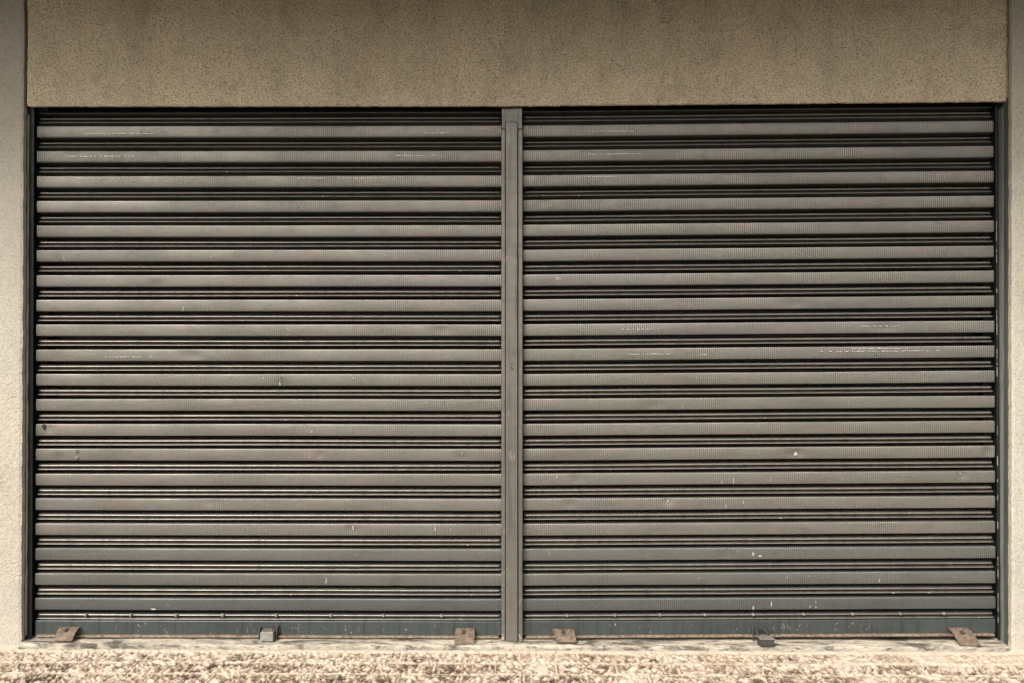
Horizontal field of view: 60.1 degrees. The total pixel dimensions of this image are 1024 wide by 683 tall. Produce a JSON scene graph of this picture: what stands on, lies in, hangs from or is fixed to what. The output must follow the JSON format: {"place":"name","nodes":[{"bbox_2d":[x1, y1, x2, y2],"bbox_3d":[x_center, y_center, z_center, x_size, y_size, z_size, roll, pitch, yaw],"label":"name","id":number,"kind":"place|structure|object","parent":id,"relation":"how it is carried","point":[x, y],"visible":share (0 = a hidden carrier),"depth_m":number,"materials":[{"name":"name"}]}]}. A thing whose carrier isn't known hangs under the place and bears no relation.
{"place":"outdoors","nodes":[
{"label":"outdoors","id":0,"kind":"place"},
{"bbox_2d":[0,645,1023,682],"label":"pavement","id":1,"kind":"structure","parent":0,"point":[43,665],"depth_m":3.98,"materials":[{"name":"beige concrete"}]},
{"bbox_2d":[0,0,58,645],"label":"pillar","id":2,"kind":"structure","parent":1,"relation":"on","point":[14,212],"depth_m":4.26,"materials":[{"name":"paint"}]},
{"bbox_2d":[27,107,47,638],"bbox_3d":[-2.325,0.075,4.340,0.054,2.738,0.078,0,0,0],"label":"guide rail","id":3,"kind":"object","parent":2,"relation":"attached to","point":[33,368],"visible":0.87,"depth_m":4.34,"materials":[{"name":"metal"}]},
{"bbox_2d":[18,634,1009,651],"bbox_3d":[0.003,1.462,4.273,4.712,0.046,0.151,0,0,0],"label":"threshold","id":4,"kind":"object","parent":1,"relation":"on","point":[950,643],"visible":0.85,"depth_m":4.22,"materials":[{"name":"concrete"}]},
{"bbox_2d":[35,106,501,644],"bbox_3d":[-1.185,0.076,4.536,2.270,2.738,0.615,0,0,0],"label":"roller shutter","id":5,"kind":"object","parent":4,"relation":"on","point":[273,368],"visible":0.96,"depth_m":4.32,"materials":[{"name":"grey metal"}]},
{"bbox_2d":[260,628,275,641],"bbox_3d":[-1.175,1.412,4.261,0.062,0.050,0.050,0,0,0],"label":"padlock","id":6,"kind":"object","parent":5,"relation":"attached to","point":[267,634],"visible":1,"depth_m":4.24,"materials":[{"name":"metal"}]},
{"bbox_2d":[501,107,522,641],"bbox_3d":[0.000,0.098,4.304,0.102,2.686,0.102,0,0,0],"label":"post","id":7,"kind":"object","parent":4,"relation":"on","point":[511,418],"visible":1,"depth_m":4.26,"materials":[{"name":"grey metal"}]},
{"bbox_2d":[27,0,1007,106],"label":"fascia wall","id":8,"kind":"structure","parent":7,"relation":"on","point":[309,53],"depth_m":4.25,"materials":[{"name":"paint"}]},
{"bbox_2d":[523,102,995,645],"bbox_3d":[1.195,0.067,4.515,2.278,2.756,0.617,0,0,0],"label":"roller shutter","id":9,"kind":"object","parent":4,"relation":"on","point":[731,278],"visible":0.96,"depth_m":4.30,"materials":[{"name":"grey metal"}]},
{"bbox_2d":[756,627,774,645],"bbox_3d":[1.204,1.406,4.218,0.078,0.068,0.078,0,0,0],"label":"padlock","id":10,"kind":"object","parent":9,"relation":"attached to","point":[766,640],"visible":1,"depth_m":4.19,"materials":[{"name":"metal"}]},
{"bbox_2d":[977,0,1023,650],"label":"pillar","id":11,"kind":"structure","parent":1,"relation":"on","point":[1011,236],"depth_m":4.19,"materials":[{"name":"paint"}]},
{"bbox_2d":[981,102,1000,640],"bbox_3d":[2.330,0.073,4.306,0.048,2.736,0.068,0,0,0],"label":"guide rail","id":12,"kind":"object","parent":11,"relation":"attached to","point":[994,335],"visible":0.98,"depth_m":4.30,"materials":[{"name":"metal"}]}
]}

